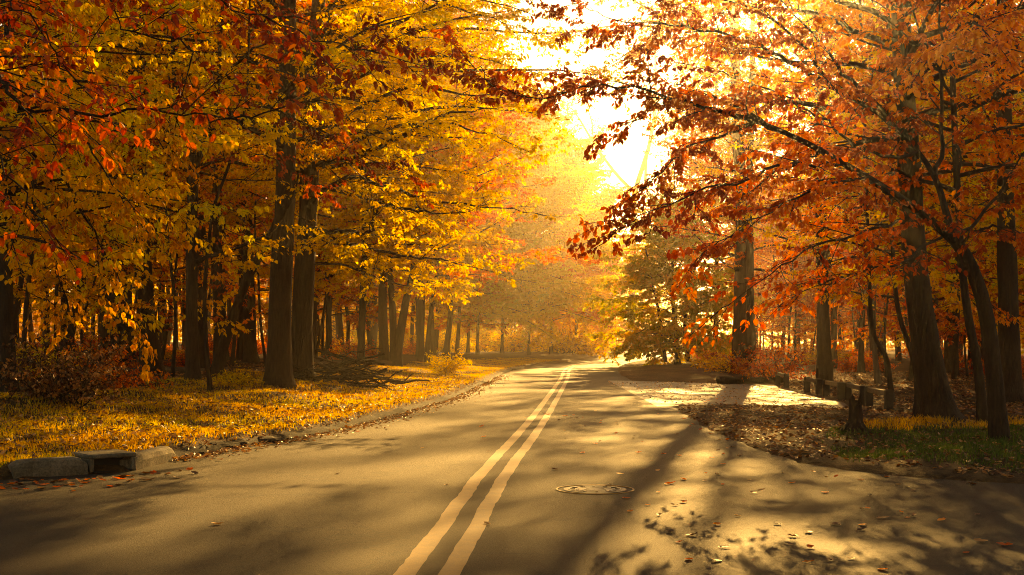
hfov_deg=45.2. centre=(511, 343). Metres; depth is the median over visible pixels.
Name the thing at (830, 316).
wood tree
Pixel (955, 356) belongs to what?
wood tree
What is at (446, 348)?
wood tree
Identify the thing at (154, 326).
wood tree
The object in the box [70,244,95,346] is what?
wood tree
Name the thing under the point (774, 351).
shrub
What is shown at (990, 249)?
wood tree
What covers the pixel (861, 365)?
wood tree
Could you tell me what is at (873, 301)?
wood tree
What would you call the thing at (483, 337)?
shrub
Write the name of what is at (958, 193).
slim tree
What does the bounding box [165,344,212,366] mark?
shrub
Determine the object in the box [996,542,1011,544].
fallen leaf
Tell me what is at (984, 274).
wood tree
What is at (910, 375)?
wood tree
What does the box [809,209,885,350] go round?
wood tree
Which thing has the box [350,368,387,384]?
fallen branch
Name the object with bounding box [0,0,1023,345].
sky
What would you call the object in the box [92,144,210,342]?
wood tree
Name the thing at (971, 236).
wood tree
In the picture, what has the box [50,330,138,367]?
shrub
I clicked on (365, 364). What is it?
fallen branch
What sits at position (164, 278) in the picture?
wood tree
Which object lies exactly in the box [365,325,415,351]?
shrub
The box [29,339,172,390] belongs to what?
shrub
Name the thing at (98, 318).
wood tree
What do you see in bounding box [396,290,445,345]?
wood tree
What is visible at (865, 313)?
wood tree
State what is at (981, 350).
wood tree
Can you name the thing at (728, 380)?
fallen log
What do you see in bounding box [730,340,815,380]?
shrub
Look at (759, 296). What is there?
wood tree
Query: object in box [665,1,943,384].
tall tree
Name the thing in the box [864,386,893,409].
timber rail
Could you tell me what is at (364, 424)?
scattered leaves
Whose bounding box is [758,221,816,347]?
wood tree
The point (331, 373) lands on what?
fallen branch
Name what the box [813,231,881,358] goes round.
wood tree
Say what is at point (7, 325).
drooping beech
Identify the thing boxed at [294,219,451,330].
wood tree
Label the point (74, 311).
leaning tree
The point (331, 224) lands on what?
roadside tree
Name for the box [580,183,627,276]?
wood tree
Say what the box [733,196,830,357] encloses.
wood tree
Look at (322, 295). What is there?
wood tree
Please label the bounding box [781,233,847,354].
wood tree
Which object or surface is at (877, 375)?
slim tree
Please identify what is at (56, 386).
shrub
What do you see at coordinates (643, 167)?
bare tree
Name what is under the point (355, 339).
shrub
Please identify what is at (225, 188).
wood tree
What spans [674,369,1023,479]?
leaf litter
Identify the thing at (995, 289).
wood tree
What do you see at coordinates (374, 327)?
wood tree
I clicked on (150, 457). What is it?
concrete kerb
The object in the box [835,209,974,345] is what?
wood tree
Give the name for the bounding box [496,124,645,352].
bend tree
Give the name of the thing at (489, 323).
wood tree
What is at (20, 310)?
wood tree
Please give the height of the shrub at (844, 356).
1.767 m
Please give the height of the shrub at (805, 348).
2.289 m
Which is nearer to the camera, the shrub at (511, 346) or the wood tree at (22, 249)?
the wood tree at (22, 249)
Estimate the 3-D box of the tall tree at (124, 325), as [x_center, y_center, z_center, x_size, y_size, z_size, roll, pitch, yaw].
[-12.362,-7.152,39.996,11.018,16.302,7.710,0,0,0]
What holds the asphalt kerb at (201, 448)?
on the road
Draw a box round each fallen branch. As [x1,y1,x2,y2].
[293,364,358,375]
[294,364,322,377]
[294,371,355,383]
[296,367,333,380]
[299,362,371,376]
[312,359,384,369]
[313,370,338,382]
[314,348,347,367]
[315,348,381,372]
[317,365,384,380]
[318,362,402,389]
[319,357,357,370]
[320,340,382,361]
[322,352,385,372]
[323,373,348,382]
[324,374,394,390]
[331,367,372,382]
[339,367,387,382]
[346,372,429,390]
[349,374,394,387]
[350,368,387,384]
[363,370,402,385]
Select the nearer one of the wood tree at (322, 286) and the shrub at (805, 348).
the wood tree at (322, 286)
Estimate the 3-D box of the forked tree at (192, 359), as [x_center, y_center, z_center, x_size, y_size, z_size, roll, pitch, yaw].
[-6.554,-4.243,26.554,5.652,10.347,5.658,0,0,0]
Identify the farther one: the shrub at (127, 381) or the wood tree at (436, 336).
the wood tree at (436, 336)
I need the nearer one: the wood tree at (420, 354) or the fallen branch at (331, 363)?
the fallen branch at (331, 363)
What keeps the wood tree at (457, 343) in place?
on the ground at (639, 371)
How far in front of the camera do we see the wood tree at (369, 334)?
77.86 m
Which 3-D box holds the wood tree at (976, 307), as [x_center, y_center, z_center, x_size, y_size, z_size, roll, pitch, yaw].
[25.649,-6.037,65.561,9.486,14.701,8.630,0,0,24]
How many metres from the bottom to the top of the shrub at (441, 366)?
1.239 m
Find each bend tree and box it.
[393,47,611,354]
[401,61,630,353]
[415,98,636,354]
[467,90,643,353]
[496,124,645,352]
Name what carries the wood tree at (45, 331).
on the ground at (639, 371)
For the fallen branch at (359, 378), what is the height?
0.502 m
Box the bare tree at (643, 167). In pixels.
[573,37,700,355]
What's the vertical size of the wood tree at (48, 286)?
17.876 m
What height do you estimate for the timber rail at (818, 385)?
0.523 m
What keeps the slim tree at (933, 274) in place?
on the ground at (639, 371)
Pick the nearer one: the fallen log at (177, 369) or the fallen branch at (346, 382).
the fallen branch at (346, 382)
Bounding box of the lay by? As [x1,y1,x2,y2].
[608,380,848,407]
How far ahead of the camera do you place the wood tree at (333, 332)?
175.86 m
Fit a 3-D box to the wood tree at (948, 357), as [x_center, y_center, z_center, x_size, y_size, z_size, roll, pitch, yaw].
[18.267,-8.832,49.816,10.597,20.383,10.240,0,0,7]
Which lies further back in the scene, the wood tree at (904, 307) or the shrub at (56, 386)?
the wood tree at (904, 307)
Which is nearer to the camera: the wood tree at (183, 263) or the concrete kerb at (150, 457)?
the concrete kerb at (150, 457)
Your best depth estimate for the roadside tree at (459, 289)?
47.23 m
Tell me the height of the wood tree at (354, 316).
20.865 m
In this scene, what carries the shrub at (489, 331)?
on the ground at (639, 371)
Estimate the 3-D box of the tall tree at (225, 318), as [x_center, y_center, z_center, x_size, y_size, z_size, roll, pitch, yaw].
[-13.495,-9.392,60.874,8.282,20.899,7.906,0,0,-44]
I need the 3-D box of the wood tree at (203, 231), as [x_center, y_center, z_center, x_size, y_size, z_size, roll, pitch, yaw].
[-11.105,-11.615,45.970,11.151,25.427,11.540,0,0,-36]
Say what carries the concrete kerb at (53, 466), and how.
on the ground at (639, 371)
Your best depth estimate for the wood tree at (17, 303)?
30.44 m
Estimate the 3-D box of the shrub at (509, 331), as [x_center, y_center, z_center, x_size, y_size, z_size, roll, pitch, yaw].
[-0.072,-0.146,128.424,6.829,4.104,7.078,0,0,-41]
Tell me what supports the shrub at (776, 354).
on the ground at (639, 371)
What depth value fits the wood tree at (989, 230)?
54.23 m
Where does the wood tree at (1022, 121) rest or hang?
on the ground at (639, 371)
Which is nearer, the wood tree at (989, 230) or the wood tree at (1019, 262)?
the wood tree at (1019, 262)
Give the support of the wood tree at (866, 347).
on the ground at (639, 371)
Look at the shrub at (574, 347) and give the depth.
119.61 m
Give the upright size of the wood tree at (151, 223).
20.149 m
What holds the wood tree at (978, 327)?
on the ground at (639, 371)
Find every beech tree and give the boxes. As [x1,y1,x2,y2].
[20,0,493,389]
[82,0,645,382]
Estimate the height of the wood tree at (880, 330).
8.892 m
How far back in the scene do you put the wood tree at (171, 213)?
61.49 m
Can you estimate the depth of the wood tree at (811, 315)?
105.79 m
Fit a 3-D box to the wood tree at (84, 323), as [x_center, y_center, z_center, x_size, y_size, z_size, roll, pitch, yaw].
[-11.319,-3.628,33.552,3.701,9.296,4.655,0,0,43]
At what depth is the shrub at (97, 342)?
51.63 m
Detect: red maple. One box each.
[0,0,450,284]
[202,0,435,392]
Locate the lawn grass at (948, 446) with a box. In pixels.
[820,421,1023,472]
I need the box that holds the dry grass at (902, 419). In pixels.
[863,414,1023,430]
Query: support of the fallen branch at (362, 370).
on the ground at (639, 371)
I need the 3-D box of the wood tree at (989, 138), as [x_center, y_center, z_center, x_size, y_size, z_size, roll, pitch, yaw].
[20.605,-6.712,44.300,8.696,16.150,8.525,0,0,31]
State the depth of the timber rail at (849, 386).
27.26 m
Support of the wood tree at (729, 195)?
on the ground at (639, 371)
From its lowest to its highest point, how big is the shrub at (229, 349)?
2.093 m
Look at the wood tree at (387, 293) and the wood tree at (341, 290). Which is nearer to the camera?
the wood tree at (341, 290)
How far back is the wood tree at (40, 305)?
100.85 m
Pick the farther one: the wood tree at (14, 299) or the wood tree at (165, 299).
the wood tree at (165, 299)
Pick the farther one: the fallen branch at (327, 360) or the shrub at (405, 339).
the shrub at (405, 339)
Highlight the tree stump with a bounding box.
[836,393,869,432]
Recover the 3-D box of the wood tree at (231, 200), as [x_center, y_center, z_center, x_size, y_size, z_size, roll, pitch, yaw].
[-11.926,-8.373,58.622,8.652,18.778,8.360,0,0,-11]
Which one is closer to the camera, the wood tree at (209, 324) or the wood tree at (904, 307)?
the wood tree at (904, 307)
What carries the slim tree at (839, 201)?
on the ground at (639, 371)
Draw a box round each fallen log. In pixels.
[77,367,227,373]
[716,376,783,383]
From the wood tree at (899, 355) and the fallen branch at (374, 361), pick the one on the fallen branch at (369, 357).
the fallen branch at (374, 361)
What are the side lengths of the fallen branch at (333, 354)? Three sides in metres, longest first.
1.772 x 0.446 x 0.280 m
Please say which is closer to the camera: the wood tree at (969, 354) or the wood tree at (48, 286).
the wood tree at (48, 286)
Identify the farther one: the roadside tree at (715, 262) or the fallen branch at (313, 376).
the roadside tree at (715, 262)
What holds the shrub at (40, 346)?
on the ground at (639, 371)
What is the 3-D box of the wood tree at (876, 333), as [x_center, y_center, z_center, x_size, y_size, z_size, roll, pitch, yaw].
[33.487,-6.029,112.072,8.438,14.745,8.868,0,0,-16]
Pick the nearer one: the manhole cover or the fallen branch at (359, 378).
the manhole cover
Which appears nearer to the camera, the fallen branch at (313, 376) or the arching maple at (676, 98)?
the arching maple at (676, 98)
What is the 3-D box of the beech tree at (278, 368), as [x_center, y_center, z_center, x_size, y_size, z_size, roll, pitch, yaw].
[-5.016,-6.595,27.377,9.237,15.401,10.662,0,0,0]
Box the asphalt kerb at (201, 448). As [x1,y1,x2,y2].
[174,364,534,459]
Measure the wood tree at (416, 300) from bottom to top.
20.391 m
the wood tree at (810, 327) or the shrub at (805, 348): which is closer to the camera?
the wood tree at (810, 327)
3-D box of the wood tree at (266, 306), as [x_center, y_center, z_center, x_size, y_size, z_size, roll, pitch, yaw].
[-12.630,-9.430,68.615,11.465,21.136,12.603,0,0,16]
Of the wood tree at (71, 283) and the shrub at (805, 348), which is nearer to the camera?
the wood tree at (71, 283)
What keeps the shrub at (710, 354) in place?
on the ground at (639, 371)
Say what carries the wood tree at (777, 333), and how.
on the ground at (639, 371)
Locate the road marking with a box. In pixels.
[393,358,619,574]
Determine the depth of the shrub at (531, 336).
125.31 m
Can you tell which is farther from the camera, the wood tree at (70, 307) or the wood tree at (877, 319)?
the wood tree at (70, 307)
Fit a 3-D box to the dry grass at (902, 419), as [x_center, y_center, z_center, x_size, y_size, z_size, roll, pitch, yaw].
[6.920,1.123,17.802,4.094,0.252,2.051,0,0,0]
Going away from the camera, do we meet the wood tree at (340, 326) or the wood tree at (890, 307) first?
the wood tree at (890, 307)
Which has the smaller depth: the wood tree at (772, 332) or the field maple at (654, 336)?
the field maple at (654, 336)
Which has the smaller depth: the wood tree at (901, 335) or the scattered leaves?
the scattered leaves
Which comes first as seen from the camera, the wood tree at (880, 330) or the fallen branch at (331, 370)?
the fallen branch at (331, 370)
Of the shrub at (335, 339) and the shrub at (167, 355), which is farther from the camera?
the shrub at (335, 339)
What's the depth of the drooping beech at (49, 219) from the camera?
16.83 m
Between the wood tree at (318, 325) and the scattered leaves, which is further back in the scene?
the wood tree at (318, 325)
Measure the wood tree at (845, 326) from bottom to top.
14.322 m
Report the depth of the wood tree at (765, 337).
116.86 m
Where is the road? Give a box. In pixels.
[0,350,1023,574]
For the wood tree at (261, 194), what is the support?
on the ground at (639, 371)
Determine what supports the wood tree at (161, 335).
on the ground at (639, 371)
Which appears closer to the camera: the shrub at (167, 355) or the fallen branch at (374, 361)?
the fallen branch at (374, 361)
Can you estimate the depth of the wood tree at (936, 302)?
52.45 m
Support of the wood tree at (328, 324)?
on the ground at (639, 371)
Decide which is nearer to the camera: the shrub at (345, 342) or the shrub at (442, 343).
the shrub at (345, 342)
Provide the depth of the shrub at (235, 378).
26.22 m
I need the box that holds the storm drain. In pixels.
[71,449,136,472]
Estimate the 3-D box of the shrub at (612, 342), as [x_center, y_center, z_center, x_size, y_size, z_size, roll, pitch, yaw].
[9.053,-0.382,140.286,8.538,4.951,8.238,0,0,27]
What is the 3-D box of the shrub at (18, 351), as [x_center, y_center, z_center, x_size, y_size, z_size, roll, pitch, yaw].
[-11.285,0.239,27.435,3.484,1.923,3.206,0,0,-21]
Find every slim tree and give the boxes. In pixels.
[706,0,1023,422]
[721,29,996,383]
[738,0,1023,401]
[753,0,1021,391]
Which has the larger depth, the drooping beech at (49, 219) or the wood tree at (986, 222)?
the wood tree at (986, 222)
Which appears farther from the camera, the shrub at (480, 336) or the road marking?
the shrub at (480, 336)
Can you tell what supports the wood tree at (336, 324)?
on the ground at (639, 371)
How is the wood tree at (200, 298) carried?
on the ground at (639, 371)
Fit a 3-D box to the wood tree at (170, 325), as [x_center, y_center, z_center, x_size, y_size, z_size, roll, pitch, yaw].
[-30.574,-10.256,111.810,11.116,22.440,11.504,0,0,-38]
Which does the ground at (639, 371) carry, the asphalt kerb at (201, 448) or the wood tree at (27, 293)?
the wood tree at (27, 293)
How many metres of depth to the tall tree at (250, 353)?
51.78 m
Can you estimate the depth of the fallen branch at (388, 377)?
29.64 m
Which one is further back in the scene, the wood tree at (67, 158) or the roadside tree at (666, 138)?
the roadside tree at (666, 138)
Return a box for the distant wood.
[19,232,1022,349]
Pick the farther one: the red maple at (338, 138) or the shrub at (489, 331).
the shrub at (489, 331)
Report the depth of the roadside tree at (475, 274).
55.80 m
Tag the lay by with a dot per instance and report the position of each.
(699, 391)
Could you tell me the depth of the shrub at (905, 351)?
94.40 m
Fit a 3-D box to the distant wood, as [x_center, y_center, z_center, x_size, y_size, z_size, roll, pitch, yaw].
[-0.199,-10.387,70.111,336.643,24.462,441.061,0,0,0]
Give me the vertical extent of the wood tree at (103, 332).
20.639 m
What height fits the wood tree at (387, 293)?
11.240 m
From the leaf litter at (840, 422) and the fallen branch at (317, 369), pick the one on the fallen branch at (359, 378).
the fallen branch at (317, 369)
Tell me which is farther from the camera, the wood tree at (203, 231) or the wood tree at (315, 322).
the wood tree at (315, 322)
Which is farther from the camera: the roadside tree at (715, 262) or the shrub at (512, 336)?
the shrub at (512, 336)
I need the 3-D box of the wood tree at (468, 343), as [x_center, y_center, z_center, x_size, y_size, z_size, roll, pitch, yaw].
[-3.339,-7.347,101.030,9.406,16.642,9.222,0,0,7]
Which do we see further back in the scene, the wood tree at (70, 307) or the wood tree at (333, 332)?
the wood tree at (333, 332)
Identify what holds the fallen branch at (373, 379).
on the ground at (639, 371)
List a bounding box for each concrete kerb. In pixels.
[8,456,87,478]
[120,446,175,470]
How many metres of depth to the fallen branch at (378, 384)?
28.86 m
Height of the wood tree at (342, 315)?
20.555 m
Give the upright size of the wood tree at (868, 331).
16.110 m
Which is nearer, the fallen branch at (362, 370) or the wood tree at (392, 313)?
the fallen branch at (362, 370)
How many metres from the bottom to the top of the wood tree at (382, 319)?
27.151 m
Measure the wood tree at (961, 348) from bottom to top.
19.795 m
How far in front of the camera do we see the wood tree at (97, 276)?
56.23 m
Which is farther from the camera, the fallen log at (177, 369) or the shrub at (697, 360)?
the shrub at (697, 360)
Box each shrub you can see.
[0,318,132,407]
[15,332,88,381]
[28,334,59,357]
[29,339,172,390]
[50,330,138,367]
[86,347,138,367]
[87,336,138,357]
[161,341,184,359]
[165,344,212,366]
[208,333,236,357]
[208,335,236,351]
[212,361,264,385]
[256,331,266,353]
[317,335,350,355]
[323,331,379,359]
[332,336,356,349]
[344,329,389,348]
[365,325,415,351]
[403,339,438,354]
[404,325,482,349]
[408,326,475,351]
[424,332,474,351]
[425,349,471,374]
[444,324,497,348]
[460,322,498,351]
[479,323,500,340]
[479,323,540,351]
[485,324,532,351]
[487,324,540,351]
[504,320,588,354]
[530,318,603,355]
[531,323,611,354]
[536,319,631,354]
[590,327,623,353]
[688,348,729,367]
[692,345,742,372]
[693,344,730,359]
[727,352,771,373]
[729,338,783,360]
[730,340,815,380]
[765,345,790,357]
[777,337,812,357]
[799,344,847,364]
[832,347,883,372]
[837,338,882,364]
[838,349,900,371]
[894,343,909,358]
[941,344,972,369]
[968,347,1023,374]
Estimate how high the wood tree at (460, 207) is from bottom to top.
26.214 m
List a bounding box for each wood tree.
[0,0,275,207]
[0,1,197,332]
[0,8,156,375]
[0,16,99,254]
[0,23,131,356]
[2,15,64,297]
[3,24,173,350]
[11,2,165,361]
[11,154,43,292]
[12,15,169,360]
[13,153,77,344]
[13,199,51,342]
[14,164,161,338]
[14,261,72,326]
[15,201,95,344]
[15,279,39,337]
[20,42,167,365]
[22,0,359,366]
[22,223,132,306]
[25,200,70,343]
[30,247,99,320]
[33,3,257,350]
[34,4,240,339]
[51,156,207,300]
[57,0,269,377]
[58,248,133,343]
[59,162,158,334]
[64,0,358,367]
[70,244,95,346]
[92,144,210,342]
[97,252,100,333]
[100,0,308,291]
[122,6,225,264]
[122,17,189,351]
[123,5,236,350]
[127,36,241,360]
[136,36,274,371]
[137,48,204,355]
[153,184,212,328]
[153,198,233,351]
[158,222,209,349]
[159,182,228,349]
[165,272,211,338]
[166,257,183,349]
[167,219,267,306]
[169,178,267,315]
[172,18,324,366]
[174,91,340,365]
[176,18,335,360]
[182,18,398,330]
[185,234,270,338]
[187,0,414,214]
[190,2,346,306]
[201,32,351,257]
[211,2,395,356]
[230,201,294,298]
[233,265,268,338]
[241,99,377,361]
[254,21,427,357]
[254,106,374,358]
[257,200,415,356]
[258,196,402,356]
[261,0,508,360]
[267,2,393,359]
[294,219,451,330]
[294,243,322,355]
[297,0,502,360]
[319,283,355,344]
[320,280,356,343]
[321,274,359,334]
[325,0,520,352]
[335,303,338,343]
[336,197,361,338]
[337,203,350,354]
[340,0,525,360]
[343,259,425,319]
[348,282,409,336]
[357,260,439,346]
[366,279,374,350]
[372,283,377,351]
[376,139,521,354]
[377,157,490,356]
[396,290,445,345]
[428,138,502,354]
[433,57,493,353]
[442,63,539,356]
[446,296,513,332]
[466,313,469,352]
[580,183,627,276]
[664,79,804,247]
[679,106,785,261]
[718,0,872,367]
[719,245,792,346]
[721,171,803,347]
[723,198,803,347]
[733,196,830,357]
[754,167,855,360]
[754,170,813,355]
[755,140,847,357]
[755,173,833,345]
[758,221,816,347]
[758,226,816,352]
[759,249,786,349]
[760,0,935,358]
[763,314,802,346]
[766,318,816,346]
[767,0,944,372]
[775,46,908,350]
[778,254,856,338]
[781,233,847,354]
[792,176,851,350]
[798,0,1023,381]
[801,251,856,339]
[805,81,987,377]
[806,247,941,355]
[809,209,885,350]
[811,294,866,348]
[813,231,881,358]
[824,0,1023,372]
[827,0,1023,379]
[829,72,1015,356]
[829,267,895,343]
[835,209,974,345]
[837,236,937,360]
[838,235,941,359]
[838,236,889,350]
[841,212,907,362]
[842,1,1023,376]
[842,288,903,346]
[842,300,910,353]
[844,206,943,338]
[846,0,1012,321]
[851,7,1023,304]
[859,31,1021,365]
[894,124,995,344]
[899,190,1016,363]
[905,81,1023,376]
[906,1,1023,343]
[932,4,1023,297]
[939,98,1023,343]
[942,101,1023,342]
[945,33,1023,354]
[959,232,995,361]
[963,112,1022,298]
[964,21,1023,289]
[966,169,1019,303]
[970,2,1023,245]
[975,20,992,357]
[979,219,1023,299]
[1012,107,1023,226]
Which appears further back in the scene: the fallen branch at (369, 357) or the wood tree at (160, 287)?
the wood tree at (160, 287)
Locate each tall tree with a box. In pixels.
[19,0,311,374]
[27,0,266,367]
[157,18,300,361]
[204,100,260,360]
[525,0,874,369]
[655,0,858,373]
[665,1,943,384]
[798,0,1023,401]
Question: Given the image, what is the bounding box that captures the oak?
[646,0,1023,423]
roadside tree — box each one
[222,0,543,363]
[292,0,582,366]
[296,0,601,362]
[616,55,758,358]
[625,3,809,353]
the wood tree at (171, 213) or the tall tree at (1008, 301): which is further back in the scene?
the wood tree at (171, 213)
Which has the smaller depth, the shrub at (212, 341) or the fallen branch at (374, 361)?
the fallen branch at (374, 361)
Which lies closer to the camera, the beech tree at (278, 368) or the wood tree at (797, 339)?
the beech tree at (278, 368)
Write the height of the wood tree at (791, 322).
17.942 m
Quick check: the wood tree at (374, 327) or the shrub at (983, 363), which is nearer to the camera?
the shrub at (983, 363)
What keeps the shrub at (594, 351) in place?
on the ground at (639, 371)
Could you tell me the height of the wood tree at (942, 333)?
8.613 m
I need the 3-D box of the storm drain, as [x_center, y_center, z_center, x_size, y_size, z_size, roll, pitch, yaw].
[-4.198,1.236,12.639,0.500,0.248,0.500,0,0,-41]
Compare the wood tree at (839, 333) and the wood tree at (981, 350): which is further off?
the wood tree at (839, 333)
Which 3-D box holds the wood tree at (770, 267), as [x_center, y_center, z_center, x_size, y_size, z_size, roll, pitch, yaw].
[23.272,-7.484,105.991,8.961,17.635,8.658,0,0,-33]
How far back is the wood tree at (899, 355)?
82.13 m
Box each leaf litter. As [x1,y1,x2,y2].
[0,358,480,457]
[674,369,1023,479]
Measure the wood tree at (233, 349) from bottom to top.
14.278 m
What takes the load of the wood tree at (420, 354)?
on the ground at (639, 371)
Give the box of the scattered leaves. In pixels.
[171,375,843,461]
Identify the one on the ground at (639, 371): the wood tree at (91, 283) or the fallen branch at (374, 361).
the wood tree at (91, 283)
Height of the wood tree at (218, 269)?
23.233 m
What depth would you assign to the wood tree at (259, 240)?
56.11 m
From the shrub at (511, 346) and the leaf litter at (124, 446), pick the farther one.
the shrub at (511, 346)
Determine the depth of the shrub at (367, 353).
62.50 m
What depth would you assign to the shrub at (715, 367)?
51.82 m
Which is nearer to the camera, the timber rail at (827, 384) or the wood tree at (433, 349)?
the timber rail at (827, 384)
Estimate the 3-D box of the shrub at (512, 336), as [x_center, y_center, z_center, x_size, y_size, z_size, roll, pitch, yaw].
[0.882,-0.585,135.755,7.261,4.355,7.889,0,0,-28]
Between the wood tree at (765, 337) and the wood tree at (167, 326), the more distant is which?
the wood tree at (765, 337)
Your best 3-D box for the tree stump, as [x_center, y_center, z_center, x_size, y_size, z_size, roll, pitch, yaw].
[4.716,0.960,16.923,0.520,0.596,0.497,0,0,0]
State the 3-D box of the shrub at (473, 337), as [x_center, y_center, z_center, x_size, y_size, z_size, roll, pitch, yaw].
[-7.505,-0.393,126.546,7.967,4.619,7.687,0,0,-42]
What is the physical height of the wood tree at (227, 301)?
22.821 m
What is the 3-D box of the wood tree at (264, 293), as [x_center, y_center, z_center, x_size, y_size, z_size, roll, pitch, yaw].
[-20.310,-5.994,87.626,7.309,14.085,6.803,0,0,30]
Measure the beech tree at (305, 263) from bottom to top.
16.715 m
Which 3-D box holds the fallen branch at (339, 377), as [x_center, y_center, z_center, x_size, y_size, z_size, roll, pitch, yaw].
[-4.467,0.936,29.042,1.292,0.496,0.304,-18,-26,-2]
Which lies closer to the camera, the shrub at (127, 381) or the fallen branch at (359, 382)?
the shrub at (127, 381)
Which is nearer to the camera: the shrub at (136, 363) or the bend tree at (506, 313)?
the shrub at (136, 363)
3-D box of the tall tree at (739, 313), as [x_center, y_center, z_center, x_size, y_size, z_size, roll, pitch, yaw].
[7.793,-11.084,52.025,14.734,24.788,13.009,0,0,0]
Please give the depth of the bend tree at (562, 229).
95.89 m
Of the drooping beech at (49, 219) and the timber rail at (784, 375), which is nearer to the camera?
the drooping beech at (49, 219)
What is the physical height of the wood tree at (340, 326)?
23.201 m
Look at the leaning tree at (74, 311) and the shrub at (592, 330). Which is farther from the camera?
the shrub at (592, 330)
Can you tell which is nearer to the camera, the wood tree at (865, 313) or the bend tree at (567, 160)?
the wood tree at (865, 313)
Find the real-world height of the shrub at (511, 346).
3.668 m
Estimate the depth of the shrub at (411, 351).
91.34 m
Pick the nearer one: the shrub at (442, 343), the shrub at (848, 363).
the shrub at (848, 363)
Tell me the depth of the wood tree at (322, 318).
59.12 m
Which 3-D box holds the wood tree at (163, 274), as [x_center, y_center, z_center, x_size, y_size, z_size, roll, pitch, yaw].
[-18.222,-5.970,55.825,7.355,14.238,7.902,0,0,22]
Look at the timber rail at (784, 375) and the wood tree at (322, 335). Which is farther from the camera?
the wood tree at (322, 335)
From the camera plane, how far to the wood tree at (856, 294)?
85.20 m
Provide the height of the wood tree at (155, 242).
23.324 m
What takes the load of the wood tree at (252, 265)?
on the ground at (639, 371)
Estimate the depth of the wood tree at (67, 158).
34.89 m
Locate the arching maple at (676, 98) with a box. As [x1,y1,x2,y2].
[394,0,1023,438]
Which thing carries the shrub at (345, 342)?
on the ground at (639, 371)
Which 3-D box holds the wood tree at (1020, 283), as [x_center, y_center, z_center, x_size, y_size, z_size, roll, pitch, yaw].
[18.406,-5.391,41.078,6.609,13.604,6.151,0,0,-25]
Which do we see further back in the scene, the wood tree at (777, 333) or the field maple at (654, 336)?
the wood tree at (777, 333)
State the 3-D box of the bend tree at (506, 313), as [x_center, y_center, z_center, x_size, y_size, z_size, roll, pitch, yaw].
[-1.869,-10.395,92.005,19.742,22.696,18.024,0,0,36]
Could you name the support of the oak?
on the ground at (639, 371)
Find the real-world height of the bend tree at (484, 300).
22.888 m
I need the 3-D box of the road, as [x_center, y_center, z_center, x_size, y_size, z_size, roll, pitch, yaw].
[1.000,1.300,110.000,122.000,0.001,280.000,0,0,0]
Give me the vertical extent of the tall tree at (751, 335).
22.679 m
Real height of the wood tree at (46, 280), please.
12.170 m
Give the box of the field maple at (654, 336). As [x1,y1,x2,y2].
[581,181,766,365]
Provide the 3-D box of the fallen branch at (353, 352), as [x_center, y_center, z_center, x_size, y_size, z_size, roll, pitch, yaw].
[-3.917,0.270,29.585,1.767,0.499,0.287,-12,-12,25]
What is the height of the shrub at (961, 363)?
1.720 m
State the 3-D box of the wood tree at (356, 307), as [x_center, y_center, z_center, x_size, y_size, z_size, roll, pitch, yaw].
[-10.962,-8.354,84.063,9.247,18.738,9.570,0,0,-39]
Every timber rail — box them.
[775,371,788,387]
[804,377,821,394]
[823,380,844,399]
[844,382,866,404]
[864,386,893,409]
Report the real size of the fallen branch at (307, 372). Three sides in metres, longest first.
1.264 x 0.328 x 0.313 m
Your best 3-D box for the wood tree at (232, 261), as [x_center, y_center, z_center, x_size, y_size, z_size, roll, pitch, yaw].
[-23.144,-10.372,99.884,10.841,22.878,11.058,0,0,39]
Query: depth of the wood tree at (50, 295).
93.20 m
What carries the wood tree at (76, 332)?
on the ground at (639, 371)
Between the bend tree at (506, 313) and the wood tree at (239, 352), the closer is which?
the wood tree at (239, 352)
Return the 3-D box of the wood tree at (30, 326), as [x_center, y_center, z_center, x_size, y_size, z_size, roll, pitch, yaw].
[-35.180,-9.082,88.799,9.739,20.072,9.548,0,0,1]
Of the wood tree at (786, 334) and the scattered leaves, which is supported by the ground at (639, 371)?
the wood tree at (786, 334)
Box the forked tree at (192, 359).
[85,0,329,380]
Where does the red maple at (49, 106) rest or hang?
on the ground at (639, 371)
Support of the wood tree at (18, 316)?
on the ground at (639, 371)
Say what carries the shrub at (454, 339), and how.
on the ground at (639, 371)
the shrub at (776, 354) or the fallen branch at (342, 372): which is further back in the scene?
the shrub at (776, 354)
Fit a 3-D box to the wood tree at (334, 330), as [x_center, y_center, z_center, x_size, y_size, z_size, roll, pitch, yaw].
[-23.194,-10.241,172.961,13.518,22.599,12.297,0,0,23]
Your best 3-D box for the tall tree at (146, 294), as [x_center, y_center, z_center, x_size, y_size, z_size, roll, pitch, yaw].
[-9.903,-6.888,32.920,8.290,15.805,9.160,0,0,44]
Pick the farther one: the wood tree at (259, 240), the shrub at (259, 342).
the shrub at (259, 342)
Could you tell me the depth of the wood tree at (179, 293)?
102.45 m
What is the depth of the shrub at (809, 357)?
71.88 m
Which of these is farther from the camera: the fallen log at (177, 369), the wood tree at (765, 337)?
the wood tree at (765, 337)
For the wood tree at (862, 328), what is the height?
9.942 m
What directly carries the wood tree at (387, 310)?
on the ground at (639, 371)
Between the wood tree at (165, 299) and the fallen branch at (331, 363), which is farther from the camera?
the wood tree at (165, 299)
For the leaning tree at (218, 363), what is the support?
on the ground at (639, 371)
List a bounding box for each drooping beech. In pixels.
[0,0,243,381]
[0,0,297,392]
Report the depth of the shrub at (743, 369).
48.23 m
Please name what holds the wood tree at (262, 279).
on the ground at (639, 371)
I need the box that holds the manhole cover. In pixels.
[556,484,633,493]
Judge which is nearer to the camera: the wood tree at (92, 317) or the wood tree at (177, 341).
the wood tree at (177, 341)
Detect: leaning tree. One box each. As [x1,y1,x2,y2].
[11,105,180,363]
[188,0,387,374]
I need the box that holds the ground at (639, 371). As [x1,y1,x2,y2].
[0,341,1023,483]
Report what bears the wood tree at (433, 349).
on the ground at (639, 371)

